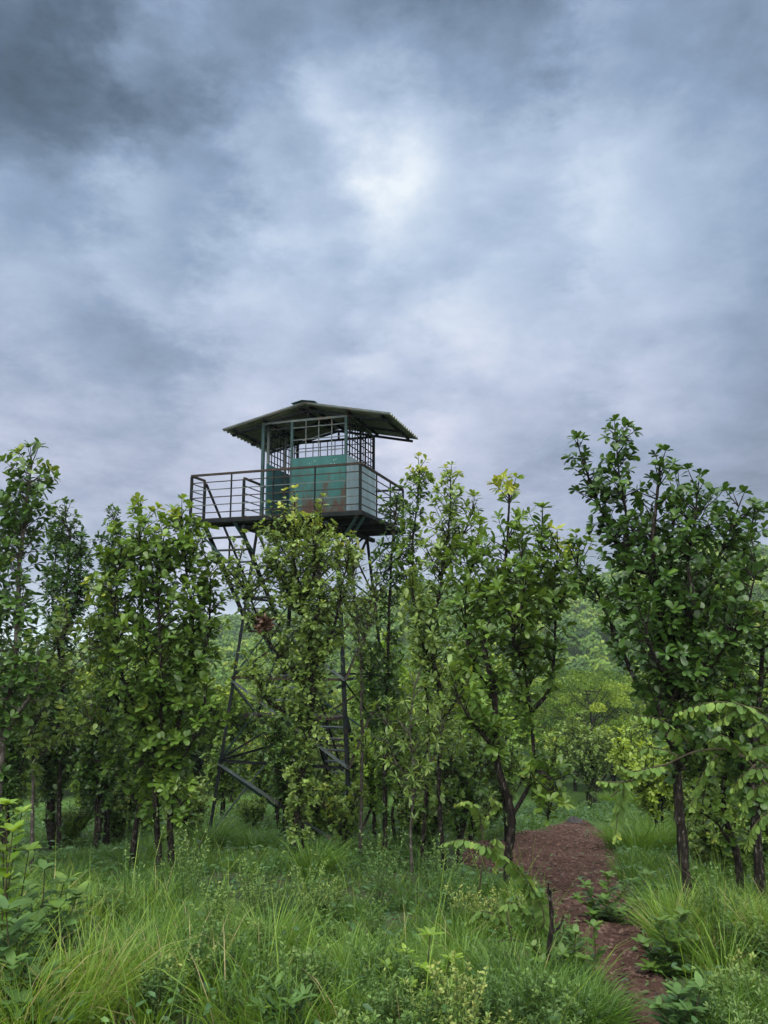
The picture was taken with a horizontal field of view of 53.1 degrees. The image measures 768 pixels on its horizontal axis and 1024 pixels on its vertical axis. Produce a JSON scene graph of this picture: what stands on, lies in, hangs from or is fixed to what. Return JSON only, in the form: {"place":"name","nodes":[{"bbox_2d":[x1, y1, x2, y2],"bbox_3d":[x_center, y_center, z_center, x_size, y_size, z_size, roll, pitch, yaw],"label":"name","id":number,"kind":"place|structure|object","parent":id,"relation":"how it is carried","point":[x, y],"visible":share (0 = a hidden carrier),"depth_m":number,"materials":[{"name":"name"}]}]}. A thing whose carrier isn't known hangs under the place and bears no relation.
{"place":"outdoors","nodes":[
{"label":"outdoors","id":0,"kind":"place"},
{"bbox_2d":[0,560,767,1023],"bbox_3d":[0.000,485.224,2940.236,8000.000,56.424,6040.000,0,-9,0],"label":"ground","id":1,"kind":"structure","parent":0,"point":[578,794],"depth_m":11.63,"materials":[{"name":"green plant"}]},
{"bbox_2d":[0,798,41,963],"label":"plant","id":2,"kind":"object","parent":1,"relation":"on","point":[10,885],"visible":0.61,"depth_m":5.31,"materials":[{"name":"green plant"}]},
{"bbox_2d":[0,682,44,853],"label":"tree","id":3,"kind":"object","parent":1,"relation":"on","point":[12,757],"visible":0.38,"depth_m":14.17,"materials":[{"name":"green plant"}]},
{"bbox_2d":[0,668,45,809],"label":"tree","id":4,"kind":"object","parent":1,"relation":"on","point":[21,791],"visible":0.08,"depth_m":29.41,"materials":[{"name":"green plant"}]},
{"bbox_2d":[0,437,63,828],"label":"tree","id":5,"kind":"object","parent":1,"relation":"on","point":[15,707],"visible":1,"depth_m":10.89,"materials":[{"name":"green plant"}]},
{"bbox_2d":[26,785,40,808],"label":"tree","id":6,"kind":"object","parent":1,"relation":"on","point":[37,797],"visible":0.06,"depth_m":45.62,"materials":[{"name":"green plant"}]},
{"bbox_2d":[0,895,75,1023],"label":"plant","id":7,"kind":"object","parent":1,"relation":"on","point":[15,930],"visible":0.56,"depth_m":4.62,"materials":[{"name":"green plant"}]},
{"bbox_2d":[0,859,92,974],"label":"plant","id":8,"kind":"object","parent":1,"relation":"on","point":[52,904],"visible":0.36,"depth_m":5.62,"materials":[{"name":"green plant"}]},
{"bbox_2d":[21,658,83,849],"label":"tree","id":9,"kind":"object","parent":1,"relation":"on","point":[48,763],"visible":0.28,"depth_m":15.38,"materials":[{"name":"green plant"}]},
{"bbox_2d":[35,776,70,809],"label":"tree","id":10,"kind":"object","parent":1,"relation":"on","point":[45,792],"depth_m":36.17,"materials":[{"name":"green plant"}]},
{"bbox_2d":[0,595,120,871],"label":"sapling","id":11,"kind":"object","parent":1,"relation":"on","point":[43,739],"visible":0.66,"depth_m":11.69,"materials":[{"name":"green plant"}]},
{"bbox_2d":[35,496,99,850],"bbox_3d":[-6.395,3.205,15.255,1.064,7.116,1.754,7,-12,-35],"label":"tree","id":12,"kind":"object","parent":1,"relation":"on","point":[73,552],"visible":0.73,"depth_m":15.33,"materials":[{"name":"green plant"}]},
{"bbox_2d":[44,799,94,846],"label":"bush","id":13,"kind":"object","parent":1,"relation":"on","point":[76,823],"visible":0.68,"depth_m":15.78,"materials":[{"name":"green plant"}]},
{"bbox_2d":[49,653,122,806],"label":"tree","id":14,"kind":"object","parent":1,"relation":"on","point":[78,799],"visible":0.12,"depth_m":28.48,"materials":[{"name":"green plant"}]},
{"bbox_2d":[52,668,134,849],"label":"tree","id":15,"kind":"object","parent":1,"relation":"on","point":[94,781],"visible":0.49,"depth_m":14.99,"materials":[{"name":"green plant"}]},
{"bbox_2d":[87,504,126,849],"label":"tree","id":16,"kind":"object","parent":1,"relation":"on","point":[106,825],"visible":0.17,"depth_m":15.87,"materials":[{"name":"green plant"}]},
{"bbox_2d":[65,571,151,869],"bbox_3d":[-4.348,3.353,12.570,1.898,4.863,1.163,0,-9,0],"label":"tree","id":17,"kind":"object","parent":1,"relation":"on","point":[132,788],"visible":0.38,"depth_m":12.44,"materials":[{"name":"green plant"}]},
{"bbox_2d":[82,772,137,842],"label":"bush","id":18,"kind":"object","parent":1,"relation":"on","point":[118,824],"visible":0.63,"depth_m":15.98,"materials":[{"name":"green plant"}]},
{"bbox_2d":[85,664,171,834],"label":"sapling","id":19,"kind":"object","parent":1,"relation":"on","point":[134,777],"visible":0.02,"depth_m":17.73,"materials":[{"name":"green plant"}]},
{"bbox_2d":[119,806,157,927],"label":"herb","id":20,"kind":"object","parent":1,"relation":"on","point":[139,875],"visible":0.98,"depth_m":7.01,"materials":[{"name":"green plant"}]},
{"bbox_2d":[83,492,233,869],"bbox_3d":[-3.506,2.608,11.896,2.323,5.996,1.672,3,-10,-19],"label":"tree","id":21,"kind":"object","parent":1,"relation":"on","point":[152,695],"visible":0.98,"depth_m":11.78,"materials":[{"name":"green plant"}]},
{"bbox_2d":[117,637,205,804],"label":"tree","id":22,"kind":"object","parent":1,"relation":"on","point":[192,688],"visible":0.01,"depth_m":30.21,"materials":[{"name":"green plant"}]},
{"bbox_2d":[151,820,209,907],"bbox_3d":[-2.133,3.808,8.150,0.649,1.045,0.660,0,-9,0],"label":"herb","id":23,"kind":"object","parent":1,"relation":"on","point":[180,878],"visible":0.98,"depth_m":8.05,"materials":[{"name":"green plant"}]},
{"bbox_2d":[160,776,215,840],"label":"bush","id":24,"kind":"object","parent":1,"relation":"on","point":[202,801],"visible":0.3,"depth_m":15.31,"materials":[{"name":"green plant"}]},
{"bbox_2d":[170,682,222,789],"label":"tree","id":25,"kind":"object","parent":1,"relation":"on","point":[198,762],"visible":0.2,"depth_m":33.40,"materials":[{"name":"green plant"}]},
{"bbox_2d":[190,874,235,934],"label":"herb","id":26,"kind":"object","parent":1,"relation":"on","point":[222,903],"visible":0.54,"depth_m":6.55,"materials":[{"name":"green plant"}]},
{"bbox_2d":[199,730,247,818],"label":"sapling","id":27,"kind":"object","parent":1,"relation":"on","point":[211,769],"visible":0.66,"depth_m":21.52,"materials":[{"name":"green plant"}]},
{"bbox_2d":[205,688,251,805],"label":"tree","id":28,"kind":"object","parent":1,"relation":"on","point":[217,801],"visible":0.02,"depth_m":41.91,"materials":[{"name":"green plant"}]},
{"bbox_2d":[190,666,277,806],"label":"tree","id":29,"kind":"object","parent":1,"relation":"on","point":[238,721],"visible":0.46,"depth_m":31.25,"materials":[{"name":"green plant"}]},
{"bbox_2d":[234,793,267,828],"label":"bush","id":30,"kind":"object","parent":1,"relation":"on","point":[255,810],"visible":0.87,"depth_m":18.90,"materials":[{"name":"green plant"}]},
{"bbox_2d":[239,728,276,821],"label":"sapling","id":31,"kind":"object","parent":1,"relation":"on","point":[260,782],"visible":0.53,"depth_m":20.40,"materials":[{"name":"green plant"}]},
{"bbox_2d":[236,850,287,917],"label":"herb","id":32,"kind":"object","parent":1,"relation":"on","point":[254,887],"visible":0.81,"depth_m":7.84,"materials":[{"name":"green plant"}]},
{"bbox_2d":[249,718,276,804],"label":"tree","id":33,"kind":"object","parent":1,"relation":"on","point":[267,751],"visible":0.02,"depth_m":37.08,"materials":[{"name":"green plant"}]},
{"bbox_2d":[247,694,312,839],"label":"sapling","id":34,"kind":"object","parent":1,"relation":"on","point":[279,735],"visible":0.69,"depth_m":16.61,"materials":[{"name":"green plant"}]},
{"bbox_2d":[246,971,317,1023],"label":"plant","id":35,"kind":"object","parent":1,"relation":"on","point":[295,997],"visible":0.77,"depth_m":4.49,"materials":[{"name":"green plant"}]},
{"bbox_2d":[205,484,363,867],"bbox_3d":[-1.655,2.614,12.399,2.525,6.133,1.449,-2,-10,12],"label":"tree","id":36,"kind":"object","parent":1,"relation":"on","point":[302,595],"visible":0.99,"depth_m":12.34,"materials":[{"name":"green plant"}]},
{"bbox_2d":[252,613,275,633],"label":"leaf clump","id":37,"kind":"object","parent":36,"relation":"attached to","point":[268,626],"visible":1,"depth_m":12.13,"materials":[{"name":"brown plant"}]},
{"bbox_2d":[189,400,417,839],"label":"watchtower","id":38,"kind":"structure","parent":1,"relation":"on","point":[345,482],"depth_m":18.56,"materials":[{"name":"metal"}]},
{"bbox_2d":[266,655,350,780],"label":"tree","id":39,"kind":"object","parent":1,"relation":"on","point":[326,708],"visible":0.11,"depth_m":29.67,"materials":[{"name":"green plant"}]},
{"bbox_2d":[288,850,338,931],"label":"herb","id":40,"kind":"object","parent":1,"relation":"on","point":[300,898],"visible":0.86,"depth_m":7.48,"materials":[{"name":"green plant"}]},
{"bbox_2d":[289,765,345,837],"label":"bush","id":41,"kind":"object","parent":1,"relation":"on","point":[318,823],"visible":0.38,"depth_m":16.41,"materials":[{"name":"green plant"}]},
{"bbox_2d":[311,732,352,797],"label":"sapling","id":42,"kind":"object","parent":1,"relation":"on","point":[322,772],"visible":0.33,"depth_m":20.79,"materials":[{"name":"green plant"}]},
{"bbox_2d":[315,706,360,789],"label":"tree","id":43,"kind":"object","parent":1,"relation":"on","point":[341,730],"visible":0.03,"depth_m":34.31,"materials":[{"name":"green plant"}]},
{"bbox_2d":[314,778,370,847],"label":"sapling","id":44,"kind":"object","parent":1,"relation":"on","point":[346,817],"visible":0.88,"depth_m":13.79,"materials":[{"name":"green plant"}]},
{"bbox_2d":[328,686,368,797],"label":"tree","id":45,"kind":"object","parent":1,"relation":"on","point":[351,722],"visible":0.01,"depth_m":39.00,"materials":[{"name":"green plant"}]},
{"bbox_2d":[330,530,389,856],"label":"tree","id":46,"kind":"object","parent":1,"relation":"on","point":[358,617],"visible":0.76,"depth_m":13.77,"materials":[{"name":"green plant"}]},
{"bbox_2d":[338,727,394,838],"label":"sapling","id":47,"kind":"object","parent":1,"relation":"on","point":[373,783],"visible":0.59,"depth_m":16.79,"materials":[{"name":"green plant"}]},
{"bbox_2d":[357,826,407,907],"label":"herb","id":48,"kind":"object","parent":1,"relation":"on","point":[383,869],"visible":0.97,"depth_m":8.35,"materials":[{"name":"green plant"}]},
{"bbox_2d":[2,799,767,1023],"bbox_3d":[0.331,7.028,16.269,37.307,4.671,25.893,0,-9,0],"label":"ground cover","id":49,"kind":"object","parent":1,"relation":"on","point":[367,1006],"visible":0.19,"depth_m":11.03,"materials":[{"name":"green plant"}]},
{"bbox_2d":[346,631,423,803],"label":"tree","id":50,"kind":"object","parent":1,"relation":"on","point":[402,675],"visible":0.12,"depth_m":28.52,"materials":[{"name":"green plant"}]},
{"bbox_2d":[4,537,767,794],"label":"forest","id":51,"kind":"object","parent":1,"relation":"on","point":[590,639],"visible":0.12,"depth_m":175.63,"materials":[{"name":"green plant"}]},
{"bbox_2d":[353,484,418,850],"bbox_3d":[0.034,2.818,13.957,1.053,6.724,1.058,5,-10,-25],"label":"tree","id":52,"kind":"object","parent":1,"relation":"on","point":[383,691],"visible":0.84,"depth_m":13.98,"materials":[{"name":"green plant"}]},
{"bbox_2d":[10,876,767,1023],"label":"undergrowth","id":53,"kind":"object","parent":1,"relation":"on","point":[459,1005],"visible":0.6,"depth_m":4.85,"materials":[{"name":"green plant"}]},
{"bbox_2d":[370,685,432,843],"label":"sapling","id":54,"kind":"object","parent":1,"relation":"on","point":[395,788],"visible":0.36,"depth_m":14.72,"materials":[{"name":"green plant"}]},
{"bbox_2d":[394,795,419,830],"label":"bush","id":55,"kind":"object","parent":1,"relation":"on","point":[398,816],"visible":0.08,"depth_m":17.97,"materials":[{"name":"green plant"}]},
{"bbox_2d":[384,452,439,862],"bbox_3d":[0.543,2.438,13.440,0.963,7.145,0.714,-4,-10,21],"label":"tree","id":56,"kind":"object","parent":1,"relation":"on","point":[413,526],"visible":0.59,"depth_m":13.75,"materials":[{"name":"green plant"}]},
{"bbox_2d":[365,656,465,880],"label":"sapling","id":57,"kind":"object","parent":1,"relation":"on","point":[413,781],"visible":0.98,"depth_m":10.99,"materials":[{"name":"green plant"}]},
{"bbox_2d":[377,926,463,1008],"bbox_3d":[0.242,3.082,5.013,0.583,0.630,0.494,0,-9,0],"label":"plant","id":58,"kind":"object","parent":1,"relation":"on","point":[427,931],"visible":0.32,"depth_m":5.10,"materials":[{"name":"green plant"}]},
{"bbox_2d":[400,672,441,797],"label":"tree","id":59,"kind":"object","parent":1,"relation":"on","point":[430,695],"visible":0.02,"depth_m":35.25,"materials":[{"name":"green plant"}]},
{"bbox_2d":[396,781,450,850],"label":"bush","id":60,"kind":"object","parent":1,"relation":"on","point":[432,825],"visible":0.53,"depth_m":13.56,"materials":[{"name":"green plant"}]},
{"bbox_2d":[393,461,490,872],"bbox_3d":[0.970,2.397,12.172,1.645,6.552,1.375,0,-9,0],"label":"tree","id":61,"kind":"object","parent":1,"relation":"on","point":[428,645],"visible":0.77,"depth_m":12.29,"materials":[{"name":"green plant"}]},
{"bbox_2d":[413,706,471,797],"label":"tree","id":62,"kind":"object","parent":1,"relation":"on","point":[435,782],"visible":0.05,"depth_m":30.50,"materials":[{"name":"green plant"}]},
{"bbox_2d":[417,833,479,917],"bbox_3d":[0.688,3.810,8.008,0.568,0.910,0.601,8,-12,-40],"label":"herb","id":63,"kind":"object","parent":1,"relation":"on","point":[440,872],"visible":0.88,"depth_m":8.04,"materials":[{"name":"green plant"}]},
{"bbox_2d":[426,721,489,863],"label":"sapling","id":64,"kind":"object","parent":1,"relation":"on","point":[457,789],"visible":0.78,"depth_m":12.40,"materials":[{"name":"green plant"}]},
{"bbox_2d":[434,642,512,748],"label":"tree","id":65,"kind":"object","parent":1,"relation":"on","point":[449,679],"visible":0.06,"depth_m":36.07,"materials":[{"name":"green plant"}]},
{"bbox_2d":[443,703,512,841],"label":"sapling","id":66,"kind":"object","parent":1,"relation":"on","point":[470,826],"visible":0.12,"depth_m":14.63,"materials":[{"name":"green plant"}]},
{"bbox_2d":[453,797,504,895],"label":"plant","id":67,"kind":"object","parent":1,"relation":"on","point":[498,845],"visible":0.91,"depth_m":8.84,"materials":[{"name":"green plant"}]},
{"bbox_2d":[462,793,496,839],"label":"bush","id":68,"kind":"object","parent":1,"relation":"on","point":[485,808],"visible":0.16,"depth_m":16.47,"materials":[{"name":"green plant"}]},
{"bbox_2d":[478,781,514,828],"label":"bush","id":69,"kind":"object","parent":1,"relation":"on","point":[499,813],"visible":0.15,"depth_m":18.39,"materials":[{"name":"green plant"}]},
{"bbox_2d":[444,839,554,974],"bbox_3d":[0.906,3.130,6.078,0.887,1.127,0.588,0,-9,0],"label":"plant","id":70,"kind":"object","parent":1,"relation":"on","point":[535,897],"visible":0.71,"depth_m":6.04,"materials":[{"name":"green plant"}]},
{"bbox_2d":[467,664,536,792],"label":"tree","id":71,"kind":"object","parent":1,"relation":"on","point":[506,713],"visible":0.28,"depth_m":31.23,"materials":[{"name":"green plant"}]},
{"bbox_2d":[482,724,535,841],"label":"sapling","id":72,"kind":"object","parent":1,"relation":"on","point":[511,770],"visible":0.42,"depth_m":16.16,"materials":[{"name":"green plant"}]},
{"bbox_2d":[434,469,598,887],"bbox_3d":[1.797,2.182,9.966,2.397,5.559,1.747,0,-9,0],"label":"tree","id":73,"kind":"object","parent":1,"relation":"on","point":[526,645],"visible":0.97,"depth_m":10.01,"materials":[{"name":"green plant"}]},
{"bbox_2d":[506,677,567,793],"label":"tree","id":74,"kind":"object","parent":1,"relation":"on","point":[538,681],"visible":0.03,"depth_m":61.41,"materials":[{"name":"green plant"}]},
{"bbox_2d":[514,724,562,807],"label":"shrub","id":75,"kind":"object","parent":1,"relation":"on","point":[551,752],"visible":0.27,"depth_m":23.19,"materials":[{"name":"green plant"}]},
{"bbox_2d":[546,883,563,972],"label":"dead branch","id":76,"kind":"object","parent":1,"relation":"on","point":[552,930],"visible":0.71,"depth_m":5.58,"materials":[{"name":"brown wood"}]},
{"bbox_2d":[524,677,596,798],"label":"tree","id":77,"kind":"object","parent":1,"relation":"on","point":[546,701],"visible":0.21,"depth_m":55.84,"materials":[{"name":"green plant"}]},
{"bbox_2d":[525,919,608,982],"bbox_3d":[1.339,3.260,5.555,0.594,0.518,0.395,0,-9,0],"label":"shrub","id":78,"kind":"object","parent":1,"relation":"on","point":[580,943],"visible":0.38,"depth_m":5.58,"materials":[{"name":"green plant"}]},
{"bbox_2d":[537,669,607,790],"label":"tree","id":79,"kind":"object","parent":1,"relation":"on","point":[564,673],"visible":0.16,"depth_m":63.54,"materials":[{"name":"green plant"}]},
{"bbox_2d":[566,816,582,823],"bbox_3d":[4.896,7.942,19.701,0.438,0.273,0.324,0,-9,0],"label":"rock","id":80,"kind":"object","parent":1,"relation":"on","point":[573,819],"visible":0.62,"depth_m":19.63,"materials":[{"name":"grey stone"}]},
{"bbox_2d":[555,709,617,806],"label":"tree","id":81,"kind":"object","parent":1,"relation":"on","point":[587,755],"visible":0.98,"depth_m":25.77,"materials":[{"name":"green plant"}]},
{"bbox_2d":[540,669,635,802],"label":"tree","id":82,"kind":"object","parent":1,"relation":"on","point":[602,684],"visible":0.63,"depth_m":52.17,"materials":[{"name":"green plant"}]},
{"bbox_2d":[577,670,641,790],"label":"tree","id":83,"kind":"object","parent":1,"relation":"on","point":[617,678],"visible":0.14,"depth_m":64.53,"materials":[{"name":"green plant"}]},
{"bbox_2d":[592,682,643,799],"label":"tree","id":84,"kind":"object","parent":1,"relation":"on","point":[625,688],"visible":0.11,"depth_m":55.25,"materials":[{"name":"green plant"}]},
{"bbox_2d":[621,723,647,758],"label":"tree","id":85,"kind":"object","parent":1,"relation":"on","point":[624,726],"visible":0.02,"depth_m":44.74,"materials":[{"name":"green plant"}]},
{"bbox_2d":[605,726,679,834],"bbox_3d":[5.319,5.507,15.280,1.609,2.332,1.322,0,-9,0],"label":"shrub","id":86,"kind":"object","parent":1,"relation":"on","point":[653,793],"visible":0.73,"depth_m":15.24,"materials":[{"name":"green plant"}]},
{"bbox_2d":[623,723,667,769],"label":"shrub","id":87,"kind":"object","parent":1,"relation":"on","point":[631,738],"visible":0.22,"depth_m":26.21,"materials":[{"name":"green plant"}]},
{"bbox_2d":[625,660,698,787],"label":"tree","id":88,"kind":"object","parent":1,"relation":"on","point":[645,704],"visible":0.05,"depth_m":31.76,"materials":[{"name":"green plant"}]},
{"bbox_2d":[560,414,767,906],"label":"tree","id":89,"kind":"object","parent":1,"relation":"on","point":[677,624],"visible":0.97,"depth_m":8.28,"materials":[{"name":"green plant"}]},
{"bbox_2d":[630,905,712,976],"bbox_3d":[2.292,3.460,6.061,0.634,0.507,0.496,0,-9,0],"label":"shrub","id":90,"kind":"object","parent":1,"relation":"on","point":[663,967],"visible":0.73,"depth_m":6.09,"materials":[{"name":"green plant"}]},
{"bbox_2d":[641,971,713,1023],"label":"plant","id":91,"kind":"object","parent":1,"relation":"on","point":[682,994],"visible":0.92,"depth_m":4.50,"materials":[{"name":"green plant"}]},
{"bbox_2d":[596,702,767,853],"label":"shrub","id":92,"kind":"object","parent":1,"relation":"on","point":[736,712],"visible":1,"depth_m":5.57,"materials":[{"name":"green plant"}]},
{"bbox_2d":[664,776,700,823],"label":"bush","id":93,"kind":"object","parent":1,"relation":"on","point":[687,795],"visible":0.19,"depth_m":17.94,"materials":[{"name":"green plant"}]},
{"bbox_2d":[665,677,731,819],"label":"sapling","id":94,"kind":"object","parent":1,"relation":"on","point":[695,768],"visible":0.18,"depth_m":14.34,"materials":[{"name":"green plant"}]},
{"bbox_2d":[685,812,716,868],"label":"bush","id":95,"kind":"object","parent":1,"relation":"on","point":[699,850],"visible":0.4,"depth_m":11.70,"materials":[{"name":"green plant"}]},
{"bbox_2d":[689,858,740,926],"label":"herb","id":96,"kind":"object","parent":1,"relation":"on","point":[717,888],"visible":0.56,"depth_m":6.70,"materials":[{"name":"green plant"}]},
{"bbox_2d":[684,575,766,892],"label":"tree","id":97,"kind":"object","parent":1,"relation":"on","point":[729,839],"visible":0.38,"depth_m":8.68,"materials":[{"name":"green plant"}]},
{"bbox_2d":[687,664,767,823],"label":"sapling","id":98,"kind":"object","parent":1,"relation":"on","point":[765,761],"visible":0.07,"depth_m":13.57,"materials":[{"name":"green plant"}]},
{"bbox_2d":[688,804,767,879],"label":"bush","id":99,"kind":"object","parent":1,"relation":"on","point":[704,832],"visible":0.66,"depth_m":10.76,"materials":[{"name":"green plant"}]},
{"bbox_2d":[711,605,767,900],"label":"tree","id":100,"kind":"object","parent":1,"relation":"on","point":[758,807],"visible":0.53,"depth_m":8.46,"materials":[{"name":"green plant"}]},
{"bbox_2d":[717,796,767,877],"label":"bush","id":101,"kind":"object","parent":1,"relation":"on","point":[765,846],"visible":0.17,"depth_m":11.21,"materials":[{"name":"green plant"}]},
{"bbox_2d":[0,0,767,641],"label":"sky","id":102,"kind":"structure","parent":0,"point":[501,230],"materials":[{"name":"grey"}]},
{"bbox_2d":[449,819,680,1023],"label":"path","id":103,"kind":"structure","parent":0,"point":[599,941],"depth_m":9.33,"materials":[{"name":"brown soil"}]},
{"bbox_2d":[570,868,669,925],"bbox_3d":[2.499,3.976,7.817,1.137,0.534,0.626,3,-10,-18],"label":"shrub","id":104,"kind":"object","parent":103,"relation":"on","point":[596,912],"visible":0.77,"depth_m":7.86,"materials":[{"name":"green plant"}]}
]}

